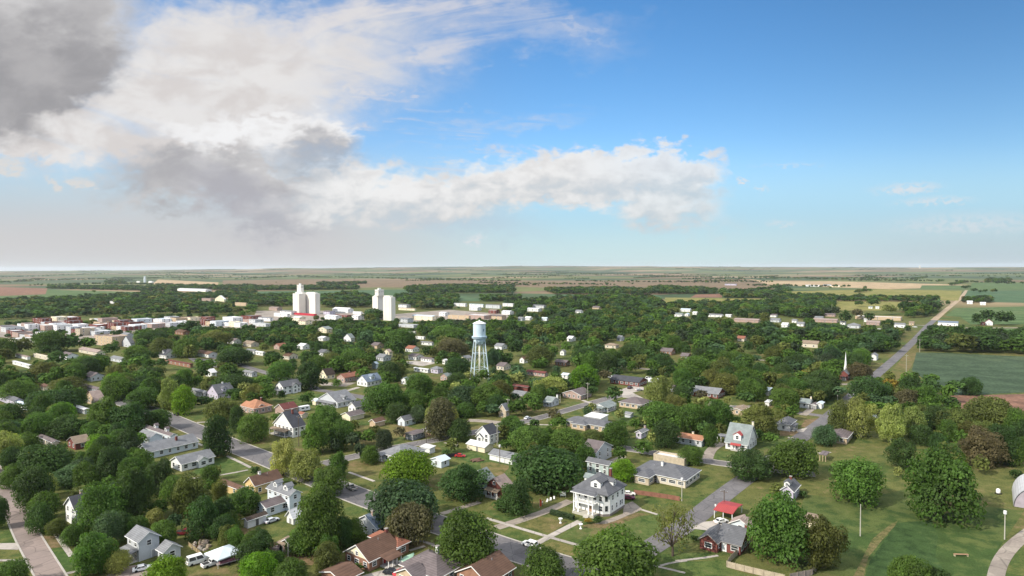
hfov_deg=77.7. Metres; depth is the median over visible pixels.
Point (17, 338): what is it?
shop building
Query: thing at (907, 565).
tree
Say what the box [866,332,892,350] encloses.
tree
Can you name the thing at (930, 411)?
tree
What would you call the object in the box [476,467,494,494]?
house
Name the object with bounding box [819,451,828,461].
carport
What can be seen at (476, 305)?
warehouse
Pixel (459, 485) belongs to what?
tree
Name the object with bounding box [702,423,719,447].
tree
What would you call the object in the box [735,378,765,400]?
tree
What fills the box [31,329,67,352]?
tree
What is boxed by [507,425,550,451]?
tree
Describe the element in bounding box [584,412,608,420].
canopy
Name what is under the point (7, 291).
field
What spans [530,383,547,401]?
tree
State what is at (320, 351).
house
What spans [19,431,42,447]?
tree
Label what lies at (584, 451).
tree
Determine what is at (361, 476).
footpath
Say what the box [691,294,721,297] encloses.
field
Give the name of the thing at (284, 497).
house
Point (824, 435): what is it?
tree
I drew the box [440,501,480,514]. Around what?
drive
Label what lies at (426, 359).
house
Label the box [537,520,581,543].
walkway
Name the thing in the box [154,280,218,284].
field
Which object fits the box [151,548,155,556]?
door
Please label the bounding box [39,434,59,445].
house
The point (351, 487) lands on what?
pickup truck
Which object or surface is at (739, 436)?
house
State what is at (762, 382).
tree
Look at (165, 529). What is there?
tree
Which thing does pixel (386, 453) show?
house
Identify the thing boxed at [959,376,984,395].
tree
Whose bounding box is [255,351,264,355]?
house
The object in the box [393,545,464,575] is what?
house
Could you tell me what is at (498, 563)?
house
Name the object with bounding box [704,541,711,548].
window
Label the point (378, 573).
driveway
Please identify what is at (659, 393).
tree
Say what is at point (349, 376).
house
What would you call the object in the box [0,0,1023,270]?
sky
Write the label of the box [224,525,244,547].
tree
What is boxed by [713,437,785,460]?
lawn
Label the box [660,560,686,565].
footpath
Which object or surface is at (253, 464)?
lawn
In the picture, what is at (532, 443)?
tree
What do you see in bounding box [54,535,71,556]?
footpath
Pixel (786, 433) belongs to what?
lawn
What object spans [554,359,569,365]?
house
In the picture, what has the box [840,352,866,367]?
tree
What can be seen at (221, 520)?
tree
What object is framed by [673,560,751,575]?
lawn
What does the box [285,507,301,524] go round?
shed
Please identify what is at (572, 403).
lawn
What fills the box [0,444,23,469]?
tree
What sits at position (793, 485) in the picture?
house
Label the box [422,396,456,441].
tree
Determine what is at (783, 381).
tree
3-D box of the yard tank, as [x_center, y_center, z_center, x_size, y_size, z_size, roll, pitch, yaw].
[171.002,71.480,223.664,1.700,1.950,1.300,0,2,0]
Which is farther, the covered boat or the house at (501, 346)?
the house at (501, 346)
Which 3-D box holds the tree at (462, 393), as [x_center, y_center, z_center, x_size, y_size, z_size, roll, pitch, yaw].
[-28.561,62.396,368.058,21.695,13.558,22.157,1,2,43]
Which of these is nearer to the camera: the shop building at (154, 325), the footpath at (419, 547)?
the footpath at (419, 547)
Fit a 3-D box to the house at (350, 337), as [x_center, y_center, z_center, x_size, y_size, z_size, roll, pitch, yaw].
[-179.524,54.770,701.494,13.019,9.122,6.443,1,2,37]
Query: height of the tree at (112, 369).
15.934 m
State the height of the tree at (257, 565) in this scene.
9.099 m
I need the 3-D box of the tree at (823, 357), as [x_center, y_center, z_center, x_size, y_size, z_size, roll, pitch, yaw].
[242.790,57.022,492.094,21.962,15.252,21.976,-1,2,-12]
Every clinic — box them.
[235,302,247,305]
[734,318,760,322]
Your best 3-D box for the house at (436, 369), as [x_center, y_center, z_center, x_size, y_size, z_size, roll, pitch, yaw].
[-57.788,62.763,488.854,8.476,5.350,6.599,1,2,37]
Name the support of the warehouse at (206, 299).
on the ground at (872, 446)
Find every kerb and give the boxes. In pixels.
[0,465,67,575]
[116,404,571,565]
[320,396,622,465]
[612,445,815,476]
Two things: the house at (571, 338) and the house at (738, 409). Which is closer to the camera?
the house at (738, 409)
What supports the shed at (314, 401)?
on the ground at (872, 446)
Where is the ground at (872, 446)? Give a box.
[0,266,1023,575]
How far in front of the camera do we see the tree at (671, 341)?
594.37 m
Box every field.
[0,287,47,295]
[0,290,154,299]
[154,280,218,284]
[223,279,406,287]
[258,289,479,300]
[407,279,768,289]
[664,298,763,302]
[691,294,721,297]
[751,279,953,288]
[791,289,961,300]
[836,301,901,310]
[912,352,1023,395]
[920,285,970,288]
[946,306,1023,323]
[951,394,1023,409]
[965,290,1023,302]
[968,283,1023,289]
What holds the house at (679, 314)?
on the ground at (872, 446)
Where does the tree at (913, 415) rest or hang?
on the ground at (872, 446)
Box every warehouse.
[202,298,212,300]
[215,295,225,301]
[258,316,272,320]
[269,306,282,310]
[274,313,289,316]
[280,310,296,314]
[292,316,305,320]
[298,319,312,324]
[323,310,334,314]
[324,314,341,319]
[333,307,352,312]
[335,314,350,316]
[352,315,363,319]
[398,304,410,307]
[399,317,412,322]
[412,314,437,320]
[439,312,449,315]
[454,303,466,306]
[469,304,483,306]
[469,307,481,310]
[486,304,501,308]
[488,309,499,313]
[491,315,505,319]
[502,310,513,314]
[503,303,513,306]
[527,308,541,311]
[533,305,546,307]
[894,323,905,327]
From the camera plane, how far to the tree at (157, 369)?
454.11 m
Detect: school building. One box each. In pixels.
[165,359,192,367]
[855,315,901,320]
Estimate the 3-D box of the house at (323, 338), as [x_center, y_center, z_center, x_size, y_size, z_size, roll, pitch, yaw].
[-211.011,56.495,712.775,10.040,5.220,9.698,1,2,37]
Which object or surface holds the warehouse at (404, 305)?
on the ground at (872, 446)
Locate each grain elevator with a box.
[293,283,319,315]
[372,288,394,320]
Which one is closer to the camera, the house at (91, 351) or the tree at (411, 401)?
the tree at (411, 401)
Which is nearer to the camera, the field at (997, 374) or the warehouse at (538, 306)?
the field at (997, 374)
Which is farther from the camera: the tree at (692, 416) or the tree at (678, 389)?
the tree at (678, 389)
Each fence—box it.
[188,542,199,552]
[634,490,679,500]
[726,549,784,575]
[790,563,817,575]
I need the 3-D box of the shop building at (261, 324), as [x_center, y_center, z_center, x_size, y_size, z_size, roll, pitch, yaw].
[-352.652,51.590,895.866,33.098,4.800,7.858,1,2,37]
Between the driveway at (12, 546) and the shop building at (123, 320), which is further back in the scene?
the shop building at (123, 320)
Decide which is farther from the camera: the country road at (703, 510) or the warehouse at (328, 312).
the warehouse at (328, 312)
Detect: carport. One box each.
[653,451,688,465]
[713,500,742,518]
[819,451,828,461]
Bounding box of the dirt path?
[854,521,897,575]
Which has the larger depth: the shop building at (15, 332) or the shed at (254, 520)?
the shop building at (15, 332)
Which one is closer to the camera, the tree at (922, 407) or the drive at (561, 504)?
the drive at (561, 504)
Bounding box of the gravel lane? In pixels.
[467,419,500,423]
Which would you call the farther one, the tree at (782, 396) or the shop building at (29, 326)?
the shop building at (29, 326)
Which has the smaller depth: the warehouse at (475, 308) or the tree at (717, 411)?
the tree at (717, 411)
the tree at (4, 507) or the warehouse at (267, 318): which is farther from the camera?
the warehouse at (267, 318)
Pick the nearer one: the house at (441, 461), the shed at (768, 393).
the house at (441, 461)
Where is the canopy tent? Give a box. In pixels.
[204,544,237,560]
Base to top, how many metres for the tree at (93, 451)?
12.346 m
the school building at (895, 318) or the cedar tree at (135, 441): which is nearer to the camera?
the cedar tree at (135, 441)
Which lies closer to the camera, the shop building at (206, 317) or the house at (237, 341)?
the house at (237, 341)
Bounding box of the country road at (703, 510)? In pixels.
[589,320,936,572]
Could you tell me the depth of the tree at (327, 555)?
167.02 m
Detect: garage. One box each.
[73,405,88,413]
[340,409,364,420]
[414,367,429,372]
[465,439,494,452]
[488,448,520,464]
[729,514,751,526]
[811,402,817,408]
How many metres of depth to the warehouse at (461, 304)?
1339.33 m
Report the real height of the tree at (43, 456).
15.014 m
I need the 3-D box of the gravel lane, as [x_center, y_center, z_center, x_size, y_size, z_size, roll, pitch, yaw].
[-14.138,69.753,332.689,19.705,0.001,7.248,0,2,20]
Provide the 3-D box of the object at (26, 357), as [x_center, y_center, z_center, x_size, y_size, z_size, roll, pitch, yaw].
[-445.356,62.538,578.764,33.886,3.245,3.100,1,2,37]
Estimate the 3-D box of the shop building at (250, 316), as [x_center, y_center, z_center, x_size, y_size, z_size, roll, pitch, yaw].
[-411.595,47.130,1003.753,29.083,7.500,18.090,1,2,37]
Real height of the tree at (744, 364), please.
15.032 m
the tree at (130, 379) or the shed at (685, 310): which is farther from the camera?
the shed at (685, 310)
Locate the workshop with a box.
[938,321,958,325]
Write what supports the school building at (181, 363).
on the ground at (872, 446)
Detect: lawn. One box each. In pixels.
[44,536,60,547]
[52,548,77,571]
[169,426,186,434]
[189,455,252,475]
[231,453,260,466]
[240,528,275,550]
[270,394,323,402]
[284,550,315,564]
[347,460,381,475]
[348,423,408,444]
[394,424,433,437]
[409,539,434,548]
[435,442,487,466]
[480,462,508,475]
[480,508,539,521]
[516,516,566,532]
[529,425,572,429]
[543,541,579,556]
[559,400,582,407]
[559,526,602,538]
[582,513,643,527]
[604,514,662,540]
[611,410,641,426]
[627,454,652,463]
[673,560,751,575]
[680,529,705,542]
[680,553,714,559]
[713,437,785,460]
[780,430,797,435]
[791,489,1023,575]
[800,418,817,426]
[865,520,945,575]
[871,362,883,370]
[884,345,918,379]
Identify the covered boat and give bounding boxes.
[398,553,414,563]
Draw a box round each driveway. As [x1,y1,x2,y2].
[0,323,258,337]
[0,543,18,549]
[106,565,146,575]
[188,358,216,366]
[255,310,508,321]
[320,382,356,386]
[362,566,400,575]
[406,361,436,365]
[596,501,641,523]
[609,456,625,461]
[620,386,643,397]
[691,521,728,529]
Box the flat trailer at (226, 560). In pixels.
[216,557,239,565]
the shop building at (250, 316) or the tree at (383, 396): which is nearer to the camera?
the tree at (383, 396)
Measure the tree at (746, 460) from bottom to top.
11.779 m
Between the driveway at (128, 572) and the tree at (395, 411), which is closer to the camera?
the driveway at (128, 572)
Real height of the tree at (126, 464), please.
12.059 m
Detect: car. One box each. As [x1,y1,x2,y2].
[132,563,151,572]
[263,517,279,523]
[382,567,396,574]
[454,453,465,457]
[625,490,635,495]
[625,494,634,499]
[713,517,728,523]
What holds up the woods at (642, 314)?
on the ground at (872, 446)
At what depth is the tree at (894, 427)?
285.88 m
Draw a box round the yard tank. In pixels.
[995,488,1001,494]
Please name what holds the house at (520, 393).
on the ground at (872, 446)
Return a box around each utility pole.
[298,415,299,445]
[860,504,860,535]
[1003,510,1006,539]
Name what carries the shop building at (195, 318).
on the ground at (872, 446)
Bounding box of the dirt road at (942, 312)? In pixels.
[931,290,967,319]
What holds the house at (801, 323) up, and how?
on the ground at (872, 446)
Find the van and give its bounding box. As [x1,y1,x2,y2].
[186,552,208,565]
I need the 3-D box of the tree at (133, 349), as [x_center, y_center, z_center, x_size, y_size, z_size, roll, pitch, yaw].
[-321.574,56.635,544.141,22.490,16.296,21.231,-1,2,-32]
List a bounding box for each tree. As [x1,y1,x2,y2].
[0,337,19,358]
[0,372,11,385]
[0,379,38,399]
[0,401,28,420]
[0,409,13,419]
[0,421,23,445]
[0,430,25,463]
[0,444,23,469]
[0,463,25,488]
[0,495,10,527]
[0,557,32,575]
[10,420,22,432]
[10,464,57,511]
[11,442,75,474]
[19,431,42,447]
[21,389,84,409]
[21,411,53,437]
[22,500,54,535]
[23,490,63,516]
[25,406,46,417]
[27,361,63,382]
[27,473,59,492]
[29,393,53,408]
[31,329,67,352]
[44,413,80,440]
[44,518,68,537]
[45,402,79,419]
[47,376,88,390]
[47,401,71,418]
[49,463,77,489]
[52,457,71,473]
[53,380,70,390]
[57,522,83,546]
[62,450,76,460]
[63,362,87,380]
[65,456,96,475]
[66,387,89,405]
[68,355,93,364]
[69,531,119,575]
[71,480,128,533]
[72,451,87,462]
[72,460,100,487]
[79,357,101,373]
[79,420,103,437]
[84,433,112,450]
[84,441,104,467]
[85,396,118,432]
[91,353,112,367]
[92,435,111,449]
[92,509,125,544]
[94,444,129,478]
[99,371,125,397]
[100,375,131,401]
[103,401,152,432]
[103,549,133,575]
[105,364,126,375]
[107,422,126,434]
[108,427,123,441]
[114,426,140,450]
[114,466,158,517]
[115,509,133,537]
[116,455,144,481]
[119,372,134,377]
[121,345,150,361]
[123,386,161,409]
[125,375,135,381]
[126,515,149,539]
[128,437,142,449]
[128,447,138,452]
[131,448,154,468]
[133,375,147,382]
[134,330,169,345]
[135,365,164,375]
[138,376,160,392]
[140,553,188,575]
[142,409,172,429]
[144,454,174,495]
[145,506,164,527]
[148,337,176,355]
[150,518,177,544]
[156,377,178,409]
[158,474,180,503]
[169,374,188,385]
[169,384,196,415]
[169,470,212,516]
[171,338,199,358]
[177,368,192,387]
[181,493,218,541]
[197,329,233,344]
[199,465,220,484]
[201,413,234,456]
[202,395,239,420]
[209,513,236,540]
[211,479,228,499]
[212,373,255,391]
[213,494,236,515]
[215,347,254,365]
[217,524,234,546]
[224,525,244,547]
[225,509,242,527]
[228,405,245,431]
[228,485,260,517]
[231,536,263,572]
[235,411,270,443]
[238,551,281,575]
[240,530,260,542]
[242,383,266,402]
[251,529,276,550]
[254,527,269,537]
[264,548,285,568]
[266,359,295,380]
[268,438,297,475]
[270,556,308,575]
[283,525,319,556]
[288,448,323,483]
[294,482,346,560]
[295,360,321,390]
[299,414,330,454]
[308,354,325,372]
[309,465,349,496]
[312,540,341,573]
[315,405,342,427]
[315,534,341,555]
[322,352,340,369]
[326,424,348,451]
[328,451,348,479]
[332,515,354,549]
[335,418,354,434]
[339,347,375,368]
[344,516,367,547]
[360,382,404,414]
[360,444,380,464]
[363,477,439,536]
[374,428,393,450]
[379,447,437,485]
[382,360,401,381]
[383,500,434,545]
[384,402,409,423]
[387,328,416,347]
[392,361,408,378]
[401,389,421,404]
[403,372,431,394]
[404,376,434,395]
[404,392,428,412]
[407,404,425,422]
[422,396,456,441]
[428,324,466,338]
[428,505,501,568]
[431,385,448,396]
[435,337,470,358]
[436,463,491,502]
[443,356,470,374]
[447,372,467,385]
[447,385,478,404]
[447,418,471,442]
[456,401,478,418]
[469,383,502,403]
[485,347,500,367]
[486,394,504,412]
[490,379,511,398]
[495,477,533,516]
[496,372,510,383]
[496,414,525,436]
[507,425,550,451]
[508,444,584,497]
[519,543,567,575]
[525,344,554,366]
[525,441,537,454]
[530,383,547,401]
[532,468,558,494]
[533,375,567,393]
[543,426,556,437]
[548,427,585,451]
[568,363,601,388]
[569,347,599,365]
[569,520,660,575]
[574,442,596,469]
[580,350,598,368]
[580,429,606,441]
[595,352,617,370]
[600,420,629,447]
[607,348,622,366]
[609,458,637,482]
[618,340,654,357]
[640,399,679,422]
[644,374,675,402]
[646,352,673,369]
[649,497,697,555]
[652,419,682,449]
[663,335,682,353]
[666,394,686,406]
[672,368,692,386]
[673,385,690,399]
[674,403,708,432]
[675,354,710,376]
[675,444,703,465]
[691,348,709,358]
[701,368,720,386]
[702,399,735,427]
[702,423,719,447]
[704,347,722,353]
[706,359,735,371]
[709,372,741,393]
[716,350,736,362]
[718,369,730,373]
[719,366,734,377]
[726,448,773,481]
[730,349,755,364]
[733,369,749,380]
[734,361,750,369]
[734,367,755,379]
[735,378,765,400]
[738,402,783,435]
[746,376,767,391]
[746,490,810,570]
[751,362,771,371]
[764,345,782,365]
[764,437,819,477]
[768,387,801,410]
[771,372,800,386]
[773,362,793,372]
[773,383,790,400]
[776,375,794,386]
[780,372,795,379]
[782,354,816,369]
[786,377,808,397]
[796,514,850,572]
[800,376,835,398]
[803,369,841,386]
[810,383,831,401]
[811,424,840,447]
[813,353,836,361]
[820,346,843,360]
[826,399,857,432]
[827,455,886,509]
[830,340,859,351]
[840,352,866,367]
[840,396,879,439]
[844,375,892,401]
[846,361,873,379]
[853,347,872,365]
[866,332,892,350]
[875,402,906,444]
[883,437,917,469]
[887,554,932,575]
[893,388,923,411]
[897,375,921,396]
[902,405,928,435]
[902,439,987,529]
[906,385,944,405]
[908,423,932,445]
[916,404,934,420]
[920,405,958,430]
[922,417,932,428]
[923,565,952,575]
[926,431,947,447]
[934,407,975,432]
[936,419,959,440]
[956,420,974,432]
[957,423,1013,469]
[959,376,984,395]
[962,395,1014,424]
[971,420,993,441]
[984,423,1022,466]
[1000,438,1023,467]
[1003,406,1023,434]
[1010,419,1023,439]
[1018,436,1023,445]
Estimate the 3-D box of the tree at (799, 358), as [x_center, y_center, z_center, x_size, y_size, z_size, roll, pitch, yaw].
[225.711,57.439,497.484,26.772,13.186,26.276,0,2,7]
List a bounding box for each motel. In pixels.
[708,313,723,316]
[813,318,838,322]
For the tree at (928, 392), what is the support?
on the ground at (872, 446)
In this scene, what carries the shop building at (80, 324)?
on the ground at (872, 446)
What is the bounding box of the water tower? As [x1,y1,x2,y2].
[470,320,488,379]
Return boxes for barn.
[177,288,210,291]
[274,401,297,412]
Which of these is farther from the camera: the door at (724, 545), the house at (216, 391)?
the house at (216, 391)
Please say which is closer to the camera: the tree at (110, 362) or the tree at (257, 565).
the tree at (257, 565)
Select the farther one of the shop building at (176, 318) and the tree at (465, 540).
the shop building at (176, 318)
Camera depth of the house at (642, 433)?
298.79 m
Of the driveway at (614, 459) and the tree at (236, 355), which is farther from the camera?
the tree at (236, 355)
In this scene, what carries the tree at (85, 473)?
on the ground at (872, 446)
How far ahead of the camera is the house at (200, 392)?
400.49 m
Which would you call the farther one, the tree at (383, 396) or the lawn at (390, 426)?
the tree at (383, 396)
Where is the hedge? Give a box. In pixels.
[549,509,574,520]
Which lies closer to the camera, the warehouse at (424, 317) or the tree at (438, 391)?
the tree at (438, 391)
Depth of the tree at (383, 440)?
278.34 m
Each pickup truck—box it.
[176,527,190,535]
[200,558,218,567]
[345,483,357,490]
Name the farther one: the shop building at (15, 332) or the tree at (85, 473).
the shop building at (15, 332)
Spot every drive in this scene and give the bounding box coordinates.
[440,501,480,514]
[494,499,572,528]
[702,442,724,459]
[799,409,814,415]
[987,529,1023,575]
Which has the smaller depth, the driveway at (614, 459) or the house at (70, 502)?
the house at (70, 502)
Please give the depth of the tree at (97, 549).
165.34 m
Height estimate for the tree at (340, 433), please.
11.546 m
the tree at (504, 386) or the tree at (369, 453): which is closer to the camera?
the tree at (369, 453)
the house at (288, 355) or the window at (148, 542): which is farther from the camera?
the house at (288, 355)
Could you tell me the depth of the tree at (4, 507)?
196.96 m
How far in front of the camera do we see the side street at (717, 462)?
262.24 m
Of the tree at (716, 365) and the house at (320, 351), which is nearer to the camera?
the tree at (716, 365)
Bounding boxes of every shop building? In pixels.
[0,325,24,331]
[6,329,32,337]
[10,336,34,342]
[17,322,38,330]
[20,334,31,336]
[32,318,51,323]
[33,353,48,359]
[39,323,52,330]
[41,321,63,323]
[46,322,71,330]
[51,316,67,320]
[61,320,82,323]
[66,326,94,335]
[67,316,80,319]
[72,323,87,326]
[82,326,103,329]
[89,323,106,328]
[90,317,117,323]
[90,328,110,335]
[95,334,126,346]
[107,322,125,328]
[111,319,132,321]
[111,325,141,330]
[126,321,143,324]
[128,324,146,328]
[131,318,151,322]
[142,322,164,327]
[153,318,171,321]
[159,321,183,326]
[164,316,186,321]
[186,316,200,320]
[200,319,228,325]
[201,316,214,318]
[223,316,242,321]
[223,321,247,326]
[241,315,261,318]
[243,319,263,323]
[253,322,270,326]
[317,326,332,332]
[398,323,418,327]
[448,315,470,319]
[465,314,491,318]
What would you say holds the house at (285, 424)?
on the ground at (872, 446)
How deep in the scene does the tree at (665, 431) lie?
280.27 m
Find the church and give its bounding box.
[839,354,850,380]
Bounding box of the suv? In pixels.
[521,539,538,545]
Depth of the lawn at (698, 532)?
189.96 m
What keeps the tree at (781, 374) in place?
on the ground at (872, 446)
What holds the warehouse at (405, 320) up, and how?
on the ground at (872, 446)
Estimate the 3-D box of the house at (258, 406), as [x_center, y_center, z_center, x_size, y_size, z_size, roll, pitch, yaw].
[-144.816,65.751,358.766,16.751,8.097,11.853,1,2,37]
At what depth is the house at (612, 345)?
634.23 m
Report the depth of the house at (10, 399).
379.83 m
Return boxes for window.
[146,539,151,545]
[668,479,675,483]
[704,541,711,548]
[731,545,738,550]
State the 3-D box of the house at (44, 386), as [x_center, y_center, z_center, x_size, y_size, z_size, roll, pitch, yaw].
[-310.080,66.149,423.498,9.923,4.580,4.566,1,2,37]
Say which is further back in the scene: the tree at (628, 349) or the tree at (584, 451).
the tree at (628, 349)
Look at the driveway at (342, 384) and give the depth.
440.49 m
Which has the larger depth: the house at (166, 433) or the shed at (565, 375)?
the shed at (565, 375)
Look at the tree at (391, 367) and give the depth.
448.73 m
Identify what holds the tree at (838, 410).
on the ground at (872, 446)
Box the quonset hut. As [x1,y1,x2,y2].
[1012,474,1023,507]
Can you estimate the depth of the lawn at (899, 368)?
526.26 m
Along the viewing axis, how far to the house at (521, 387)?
415.44 m
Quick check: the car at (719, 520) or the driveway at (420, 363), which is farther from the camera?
the driveway at (420, 363)
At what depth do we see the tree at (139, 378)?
417.23 m
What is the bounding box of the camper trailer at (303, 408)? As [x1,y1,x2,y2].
[297,405,309,411]
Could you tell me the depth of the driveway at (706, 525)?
197.20 m
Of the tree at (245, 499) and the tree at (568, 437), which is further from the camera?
the tree at (568, 437)
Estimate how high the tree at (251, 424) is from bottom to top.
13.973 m
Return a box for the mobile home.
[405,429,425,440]
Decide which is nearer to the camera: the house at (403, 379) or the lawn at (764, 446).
the lawn at (764, 446)
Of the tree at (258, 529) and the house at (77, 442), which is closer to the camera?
the tree at (258, 529)
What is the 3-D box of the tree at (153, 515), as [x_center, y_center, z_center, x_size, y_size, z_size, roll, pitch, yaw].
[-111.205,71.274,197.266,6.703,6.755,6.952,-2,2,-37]
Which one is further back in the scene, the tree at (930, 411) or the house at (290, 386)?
the house at (290, 386)
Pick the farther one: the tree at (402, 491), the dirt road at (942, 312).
the dirt road at (942, 312)
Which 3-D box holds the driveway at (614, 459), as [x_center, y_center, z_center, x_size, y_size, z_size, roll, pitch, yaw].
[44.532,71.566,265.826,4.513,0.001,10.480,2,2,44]
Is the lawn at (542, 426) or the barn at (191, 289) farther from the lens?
the barn at (191, 289)
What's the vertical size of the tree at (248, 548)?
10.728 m
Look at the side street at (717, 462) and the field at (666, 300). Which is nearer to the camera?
the side street at (717, 462)
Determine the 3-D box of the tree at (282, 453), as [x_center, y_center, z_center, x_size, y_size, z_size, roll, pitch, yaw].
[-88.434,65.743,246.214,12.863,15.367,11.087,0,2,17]
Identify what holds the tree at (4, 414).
on the ground at (872, 446)
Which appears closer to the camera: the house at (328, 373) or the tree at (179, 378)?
the tree at (179, 378)
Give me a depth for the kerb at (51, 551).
181.32 m
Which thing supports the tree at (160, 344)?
on the ground at (872, 446)
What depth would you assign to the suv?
182.39 m
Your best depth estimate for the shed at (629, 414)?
340.06 m
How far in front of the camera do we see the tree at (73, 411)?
329.01 m
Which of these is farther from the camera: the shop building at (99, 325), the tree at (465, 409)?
the shop building at (99, 325)
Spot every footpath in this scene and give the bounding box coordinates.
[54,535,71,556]
[226,456,250,467]
[348,472,374,480]
[408,536,434,545]
[409,545,425,550]
[487,517,576,544]
[655,565,684,573]
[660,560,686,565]
[675,555,717,560]
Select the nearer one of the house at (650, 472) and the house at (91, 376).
the house at (650, 472)
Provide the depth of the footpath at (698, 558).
174.88 m
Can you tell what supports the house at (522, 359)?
on the ground at (872, 446)
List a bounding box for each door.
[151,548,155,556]
[491,455,496,460]
[722,542,726,551]
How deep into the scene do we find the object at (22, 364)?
528.31 m
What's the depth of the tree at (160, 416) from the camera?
316.86 m
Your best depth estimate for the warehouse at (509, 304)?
1333.30 m
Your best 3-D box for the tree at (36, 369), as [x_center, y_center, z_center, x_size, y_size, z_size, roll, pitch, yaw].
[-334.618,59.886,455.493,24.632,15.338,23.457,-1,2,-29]
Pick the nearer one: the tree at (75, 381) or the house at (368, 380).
the tree at (75, 381)
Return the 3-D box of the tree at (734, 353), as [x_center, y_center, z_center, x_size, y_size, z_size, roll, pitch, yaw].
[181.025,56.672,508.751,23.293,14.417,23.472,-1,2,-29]
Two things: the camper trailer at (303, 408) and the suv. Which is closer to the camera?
the suv
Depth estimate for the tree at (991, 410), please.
302.22 m
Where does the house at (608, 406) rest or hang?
on the ground at (872, 446)
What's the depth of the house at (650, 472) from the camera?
236.48 m
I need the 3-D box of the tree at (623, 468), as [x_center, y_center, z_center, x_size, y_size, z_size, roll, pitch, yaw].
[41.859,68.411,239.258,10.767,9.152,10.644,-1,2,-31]
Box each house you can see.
[0,392,23,403]
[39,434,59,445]
[40,383,49,389]
[63,351,77,359]
[63,490,89,522]
[66,434,89,449]
[79,347,105,354]
[83,384,99,390]
[84,371,104,381]
[85,390,103,403]
[110,355,126,361]
[120,524,182,563]
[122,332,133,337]
[122,335,134,346]
[138,429,199,457]
[144,423,176,438]
[158,349,176,358]
[169,448,215,470]
[175,329,189,334]
[192,388,206,396]
[196,350,217,357]
[206,368,216,376]
[206,382,234,398]
[220,469,282,494]
[227,338,241,343]
[240,397,272,413]
[242,370,256,376]
[243,340,258,346]
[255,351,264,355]
[255,478,302,516]
[269,409,305,437]
[273,378,300,394]
[274,343,284,349]
[282,352,297,359]
[297,343,309,349]
[317,389,355,407]
[318,336,329,340]
[318,349,330,355]
[320,367,335,379]
[336,371,358,382]
[343,333,354,341]
[343,527,410,571]
[347,399,369,411]
[356,373,381,386]
[359,510,385,534]
[371,342,383,348]
[376,353,391,360]
[377,444,426,461]
[383,349,392,355]
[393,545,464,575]
[397,414,416,425]
[400,376,408,384]
[405,345,418,351]
[408,353,423,359]
[420,341,433,345]
[421,357,433,361]
[430,366,443,373]
[431,454,450,467]
[440,372,450,379]
[454,550,516,575]
[460,355,471,360]
[475,423,499,443]
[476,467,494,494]
[484,473,512,499]
[494,343,507,349]
[496,362,510,369]
[499,403,508,417]
[510,390,527,399]
[513,384,530,391]
[519,356,528,362]
[526,369,548,376]
[543,394,559,406]
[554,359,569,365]
[560,350,566,354]
[563,387,591,399]
[566,416,611,431]
[567,336,575,341]
[570,468,626,518]
[583,439,612,475]
[593,400,615,412]
[605,343,618,348]
[609,374,647,386]
[616,335,624,340]
[618,396,651,408]
[634,460,701,487]
[636,425,648,438]
[660,347,675,354]
[674,313,683,316]
[676,431,704,446]
[680,353,690,359]
[691,385,724,398]
[698,522,750,555]
[724,421,757,450]
[732,404,748,414]
[737,336,746,341]
[770,318,780,321]
[776,416,798,430]
[780,475,800,499]
[781,322,789,326]
[797,322,805,325]
[799,396,812,407]
[825,313,835,316]
[833,428,853,444]
[866,320,880,324]
[872,352,878,360]
[985,319,992,324]
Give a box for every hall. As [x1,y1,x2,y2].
[802,340,819,347]
[847,323,860,327]
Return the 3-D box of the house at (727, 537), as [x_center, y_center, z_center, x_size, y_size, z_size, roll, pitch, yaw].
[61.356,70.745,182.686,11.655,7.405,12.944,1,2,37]
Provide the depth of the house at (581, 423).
314.98 m
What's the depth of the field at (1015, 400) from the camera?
385.09 m
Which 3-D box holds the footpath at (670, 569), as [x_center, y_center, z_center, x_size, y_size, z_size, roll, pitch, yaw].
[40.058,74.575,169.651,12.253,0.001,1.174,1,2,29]
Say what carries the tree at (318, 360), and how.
on the ground at (872, 446)
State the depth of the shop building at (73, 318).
952.08 m
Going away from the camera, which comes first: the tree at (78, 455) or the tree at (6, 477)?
the tree at (6, 477)
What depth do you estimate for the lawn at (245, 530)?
194.83 m
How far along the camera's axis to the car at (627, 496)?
219.20 m
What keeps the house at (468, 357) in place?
on the ground at (872, 446)
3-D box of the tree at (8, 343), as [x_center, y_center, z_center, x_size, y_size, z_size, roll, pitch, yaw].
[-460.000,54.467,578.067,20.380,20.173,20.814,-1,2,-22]
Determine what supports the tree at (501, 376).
on the ground at (872, 446)
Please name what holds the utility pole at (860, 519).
on the lawn at (981, 547)
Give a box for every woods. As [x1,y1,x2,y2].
[0,265,1023,318]
[0,292,1023,569]
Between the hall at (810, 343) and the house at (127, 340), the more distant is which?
the house at (127, 340)
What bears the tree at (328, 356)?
on the ground at (872, 446)
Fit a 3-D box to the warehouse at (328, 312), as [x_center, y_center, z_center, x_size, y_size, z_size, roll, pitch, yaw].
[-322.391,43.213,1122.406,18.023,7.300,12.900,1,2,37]
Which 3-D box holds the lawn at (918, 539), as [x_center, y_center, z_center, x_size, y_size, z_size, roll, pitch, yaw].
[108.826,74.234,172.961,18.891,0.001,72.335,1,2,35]
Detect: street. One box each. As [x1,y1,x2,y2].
[0,468,65,575]
[114,397,590,575]
[211,357,363,399]
[320,395,621,465]
[612,444,814,475]
[797,412,827,417]
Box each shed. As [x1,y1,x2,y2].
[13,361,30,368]
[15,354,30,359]
[241,511,268,528]
[276,536,289,551]
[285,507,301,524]
[298,411,308,418]
[312,399,319,404]
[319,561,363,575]
[368,416,385,426]
[372,361,378,368]
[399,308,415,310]
[419,443,435,453]
[561,373,569,378]
[625,411,633,417]
[680,308,691,311]
[764,387,771,395]
[765,399,771,405]
[805,512,817,526]
[816,401,824,408]

